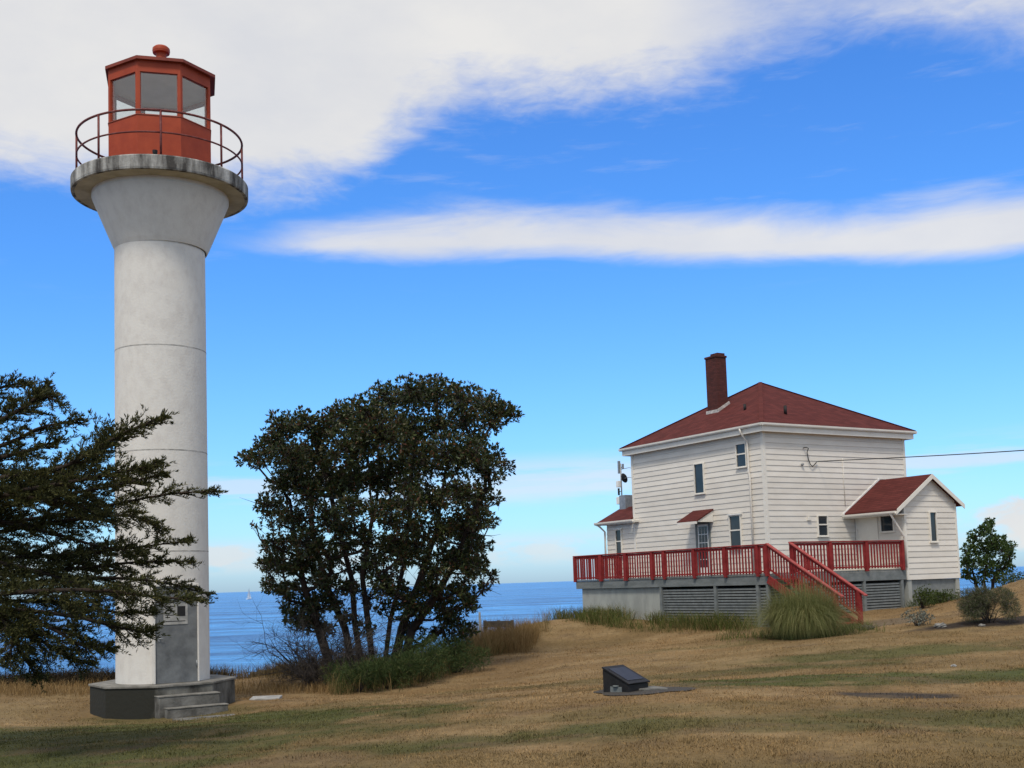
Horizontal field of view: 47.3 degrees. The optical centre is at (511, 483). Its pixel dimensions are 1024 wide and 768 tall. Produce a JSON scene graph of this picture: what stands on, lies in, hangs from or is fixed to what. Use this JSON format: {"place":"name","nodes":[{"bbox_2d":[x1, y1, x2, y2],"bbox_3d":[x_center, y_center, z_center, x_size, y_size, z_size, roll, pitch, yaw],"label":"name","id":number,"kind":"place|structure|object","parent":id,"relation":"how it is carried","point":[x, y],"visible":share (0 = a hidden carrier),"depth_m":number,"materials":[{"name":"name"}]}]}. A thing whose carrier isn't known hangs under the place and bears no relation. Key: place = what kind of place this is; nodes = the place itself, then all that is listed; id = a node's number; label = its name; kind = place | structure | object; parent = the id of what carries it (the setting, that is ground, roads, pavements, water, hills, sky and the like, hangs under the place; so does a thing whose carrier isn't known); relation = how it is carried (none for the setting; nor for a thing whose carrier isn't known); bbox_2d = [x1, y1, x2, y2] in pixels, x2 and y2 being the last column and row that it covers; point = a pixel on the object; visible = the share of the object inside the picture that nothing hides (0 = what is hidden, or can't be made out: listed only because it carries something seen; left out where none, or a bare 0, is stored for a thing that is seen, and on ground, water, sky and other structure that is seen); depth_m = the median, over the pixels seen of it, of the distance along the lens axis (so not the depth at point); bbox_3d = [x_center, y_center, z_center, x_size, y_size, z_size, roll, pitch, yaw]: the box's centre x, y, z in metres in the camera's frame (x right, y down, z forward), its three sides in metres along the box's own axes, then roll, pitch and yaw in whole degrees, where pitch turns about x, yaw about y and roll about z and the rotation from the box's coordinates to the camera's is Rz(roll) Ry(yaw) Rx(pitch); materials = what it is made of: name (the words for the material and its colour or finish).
{"place":"outdoors","nodes":[
{"label":"outdoors","id":0,"kind":"place"},
{"bbox_2d":[0,675,379,697],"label":"straw grass","id":1,"kind":"structure","parent":0,"point":[62,687],"depth_m":29.27,"materials":[{"name":"plant"}]},
{"bbox_2d":[210,643,383,680],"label":"straw grass","id":2,"kind":"structure","parent":0,"point":[242,673],"depth_m":35.02,"materials":[{"name":"plant"}]},
{"bbox_2d":[318,609,560,694],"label":"tall grass","id":3,"kind":"structure","parent":0,"point":[337,687],"depth_m":30.79,"materials":[{"name":"green plant"}]},
{"bbox_2d":[440,614,552,669],"bbox_3d":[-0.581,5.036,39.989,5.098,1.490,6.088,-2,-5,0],"label":"straw grass","id":4,"kind":"structure","parent":0,"point":[523,644],"depth_m":39.08,"materials":[{"name":"plant"}]},
{"bbox_2d":[0,579,1023,767],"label":"ground","id":5,"kind":"structure","parent":0,"point":[83,711],"depth_m":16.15,"materials":[{"name":"beige plant"}]},
{"bbox_2d":[0,369,227,693],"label":"conifer tree","id":6,"kind":"object","parent":5,"relation":"on","point":[28,487],"visible":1,"depth_m":14.30,"materials":[{"name":"green plant"}]},
{"bbox_2d":[0,662,241,687],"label":"shore scrub","id":7,"kind":"object","parent":5,"relation":"on","point":[59,676],"visible":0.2,"depth_m":31.53,"materials":[{"name":"brown plant"}]},
{"bbox_2d":[70,44,247,719],"bbox_3d":[-7.745,-2.223,25.903,3.830,15.530,3.958,0,-5,-17],"label":"lighthouse","id":8,"kind":"object","parent":5,"relation":"on","point":[163,196],"visible":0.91,"depth_m":25.18,"materials":[{"name":"paint"}]},
{"bbox_2d":[155,585,197,683],"bbox_3d":[-7.113,3.187,24.698,0.892,2.022,0.276,1,-6,-32],"label":"door","id":9,"kind":"structure","parent":8,"relation":"in","point":[176,654],"depth_m":24.63,"materials":[{"name":"paint"}]},
{"bbox_2d":[172,714,234,720],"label":"paving slab","id":10,"kind":"structure","parent":5,"relation":"on","point":[190,718],"depth_m":22.81,"materials":[{"name":"concrete"}]},
{"bbox_2d":[249,695,281,699],"bbox_3d":[-5.533,4.912,26.294,0.660,0.210,0.700,-1,-5,-6],"label":"concrete cover","id":11,"kind":"object","parent":5,"relation":"on","point":[271,697],"visible":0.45,"depth_m":26.13,"materials":[{"name":"grey concrete"}]},
{"bbox_2d":[231,586,405,690],"bbox_3d":[-4.958,4.277,30.775,4.718,3.246,4.518,-2,-5,0],"label":"bare shrub","id":12,"kind":"object","parent":5,"relation":"on","point":[310,668],"visible":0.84,"depth_m":30.51,"materials":[{"name":"brown plant"}]},
{"bbox_2d":[319,657,390,692],"bbox_3d":[-3.820,4.795,29.101,1.744,1.084,1.553,3,-7,-42],"label":"broom bush","id":13,"kind":"object","parent":5,"relation":"on","point":[363,675],"visible":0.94,"depth_m":28.94,"materials":[{"name":"green plant"}]},
{"bbox_2d":[233,372,524,673],"bbox_3d":[-3.830,1.163,33.913,8.656,9.526,6.783,-2,-5,0],"label":"arbutus tree","id":14,"kind":"object","parent":5,"relation":"on","point":[365,430],"visible":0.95,"depth_m":32.59,"materials":[{"name":"green plant"}]},
{"bbox_2d":[360,648,427,688],"bbox_3d":[-3.002,4.762,29.843,1.837,1.144,1.728,-1,-5,-11],"label":"broom bush","id":15,"kind":"object","parent":5,"relation":"on","point":[397,667],"visible":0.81,"depth_m":29.76,"materials":[{"name":"green plant"}]},
{"bbox_2d":[379,633,451,683],"bbox_3d":[-2.598,4.701,31.342,2.031,1.392,2.291,-2,-5,0],"label":"broom bush","id":16,"kind":"object","parent":5,"relation":"on","point":[433,652],"visible":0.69,"depth_m":31.23,"materials":[{"name":"green plant"}]},
{"bbox_2d":[420,632,493,674],"bbox_3d":[-1.606,4.835,32.992,1.814,1.265,2.014,3,-7,-43],"label":"broom bush","id":17,"kind":"object","parent":5,"relation":"on","point":[457,650],"visible":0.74,"depth_m":32.72,"materials":[{"name":"green plant"}]},
{"bbox_2d":[478,612,480,635],"bbox_3d":[-1.067,5.103,39.212,0.065,1.561,0.065,0,-5,-22],"label":"marker post","id":18,"kind":"object","parent":5,"relation":"on","point":[479,621],"visible":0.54,"depth_m":39.22,"materials":[{"name":"grey stone"}]},
{"bbox_2d":[483,620,513,635],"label":"timber barrier","id":19,"kind":"object","parent":5,"relation":"on","point":[499,622],"visible":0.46,"depth_m":40.91,"materials":[{"name":"brown wood"}]},
{"bbox_2d":[594,686,695,695],"bbox_3d":[1.926,3.078,17.386,1.503,0.056,1.538,-5,-6,31],"label":"gravel pad","id":20,"kind":"object","parent":5,"relation":"on","point":[648,691],"visible":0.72,"depth_m":17.02,"materials":[{"name":"grey gravel"}]},
{"bbox_2d":[602,665,649,691],"bbox_3d":[1.685,2.957,17.388,0.526,0.464,0.526,3,-7,-44],"label":"plaque stand","id":21,"kind":"object","parent":20,"relation":"on","point":[620,678],"visible":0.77,"depth_m":17.31,"materials":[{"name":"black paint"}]},
{"bbox_2d":[639,686,667,690],"bbox_3d":[2.034,3.082,17.346,0.400,0.100,0.440,0,-5,-20],"label":"flat stone","id":22,"kind":"object","parent":5,"relation":"on","point":[652,688],"visible":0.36,"depth_m":17.19,"materials":[{"name":"stone"}]},
{"bbox_2d":[573,540,906,626],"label":"timber deck","id":23,"kind":"structure","parent":5,"relation":"on","point":[637,594],"depth_m":41.43,"materials":[{"name":"red wood"}]},
{"bbox_2d":[594,353,964,613],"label":"keepers house","id":24,"kind":"structure","parent":5,"relation":"on","point":[742,467],"depth_m":43.98,"materials":[{"name":"beige wood"}]},
{"bbox_2d":[613,528,622,554],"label":"window","id":25,"kind":"structure","parent":24,"relation":"in","point":[618,532],"depth_m":49.48,"materials":[{"name":"white wood"}]},
{"bbox_2d":[616,461,632,509],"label":"antenna mast","id":26,"kind":"object","parent":24,"relation":"on","point":[624,501],"visible":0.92,"depth_m":51.01,"materials":[{"name":"grey metal"}]},
{"bbox_2d":[693,463,705,494],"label":"window","id":27,"kind":"structure","parent":24,"relation":"in","point":[698,469],"depth_m":45.13,"materials":[{"name":"white wood"}]},
{"bbox_2d":[697,524,709,575],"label":"glazed door","id":28,"kind":"structure","parent":24,"relation":"in","point":[703,542],"depth_m":44.85,"materials":[{"name":"white wood"}]},
{"bbox_2d":[727,513,742,547],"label":"window","id":29,"kind":"structure","parent":24,"relation":"in","point":[735,526],"depth_m":43.35,"materials":[{"name":"glass"}]},
{"bbox_2d":[735,442,746,468],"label":"window","id":30,"kind":"structure","parent":24,"relation":"in","point":[740,449],"depth_m":43.15,"materials":[{"name":"glass"}]},
{"bbox_2d":[816,515,829,536],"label":"window","id":31,"kind":"structure","parent":24,"relation":"in","point":[822,520],"depth_m":43.41,"materials":[{"name":"glass"}]},
{"bbox_2d":[857,517,877,569],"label":"panel door","id":32,"kind":"structure","parent":24,"relation":"in","point":[866,527],"depth_m":43.84,"materials":[{"name":"white wood"}]},
{"bbox_2d":[879,516,894,532],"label":"window","id":33,"kind":"structure","parent":24,"relation":"in","point":[887,525],"depth_m":43.04,"materials":[{"name":"black glass"}]},
{"bbox_2d":[818,450,1023,461],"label":"power cable","id":34,"kind":"object","parent":24,"relation":"attached to","point":[923,456],"visible":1,"depth_m":39.37,"materials":[{"name":"black plastic"}]},
{"bbox_2d":[928,511,939,542],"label":"window","id":35,"kind":"structure","parent":24,"relation":"in","point":[933,527],"depth_m":43.17,"materials":[{"name":"white wood"}]},
{"bbox_2d":[714,618,884,643],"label":"rough grass","id":36,"kind":"structure","parent":5,"relation":"on","point":[839,629],"depth_m":34.25,"materials":[{"name":"plant"}]},
{"bbox_2d":[859,624,874,629],"bbox_3d":[10.364,4.252,34.240,0.374,0.243,0.456,1,-6,-34],"label":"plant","id":37,"kind":"object","parent":5,"relation":"on","point":[867,627],"visible":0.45,"depth_m":34.12,"materials":[{"name":"green plant"}]},
{"bbox_2d":[900,607,934,625],"bbox_3d":[11.825,3.887,33.950,0.952,0.615,0.976,-2,-5,0],"label":"grey bush","id":38,"kind":"object","parent":5,"relation":"on","point":[920,619],"visible":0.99,"depth_m":33.94,"materials":[{"name":"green plant"}]},
{"bbox_2d":[911,584,937,608],"bbox_3d":[13.729,3.807,39.078,1.044,0.893,1.085,-6,-6,41],"label":"green bush","id":39,"kind":"object","parent":5,"relation":"on","point":[922,599],"visible":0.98,"depth_m":38.99,"materials":[{"name":"green plant"}]},
{"bbox_2d":[934,622,946,627],"bbox_3d":[12.065,4.016,32.943,0.359,0.184,0.315,-3,-5,16],"label":"garden stone","id":40,"kind":"object","parent":5,"relation":"on","point":[937,625],"visible":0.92,"depth_m":32.86,"materials":[{"name":"white stone"}]},
{"bbox_2d":[929,588,959,602],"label":"green bush","id":41,"kind":"object","parent":5,"relation":"on","point":[941,594],"visible":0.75,"depth_m":40.47,"materials":[{"name":"green plant"}]},
{"bbox_2d":[959,517,1017,588],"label":"tree","id":42,"kind":"object","parent":5,"relation":"on","point":[992,548],"visible":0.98,"depth_m":54.25,"materials":[{"name":"green plant"}]},
{"bbox_2d":[954,583,1022,623],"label":"bush","id":43,"kind":"object","parent":5,"relation":"on","point":[976,604],"visible":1,"depth_m":32.70,"materials":[{"name":"green plant"}]},
{"bbox_2d":[996,568,1023,586],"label":"shore bush","id":44,"kind":"object","parent":5,"relation":"on","point":[1005,579],"visible":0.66,"depth_m":45.95,"materials":[{"name":"green plant"}]},
{"bbox_2d":[0,566,1023,678],"bbox_3d":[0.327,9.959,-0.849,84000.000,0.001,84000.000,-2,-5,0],"label":"sea","id":45,"kind":"structure","parent":0,"point":[523,600],"depth_m":406.99,"materials":[{"name":"liquid"}]},
{"bbox_2d":[0,0,1023,598],"label":"sky","id":46,"kind":"structure","parent":0,"point":[562,208],"materials":[{"name":"blue"}]},
{"bbox_2d":[545,602,760,634],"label":"rough grass","id":47,"kind":"structure","parent":0,"point":[599,615],"depth_m":42.45,"materials":[{"name":"green plant"}]},
{"bbox_2d":[732,570,878,639],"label":"ornamental grass","id":48,"kind":"structure","parent":0,"point":[801,616],"depth_m":33.32,"materials":[{"name":"green plant"}]},
{"bbox_2d":[902,591,952,607],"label":"rough grass","id":49,"kind":"structure","parent":0,"point":[926,602],"depth_m":40.83,"materials":[{"name":"green plant"}]}
]}

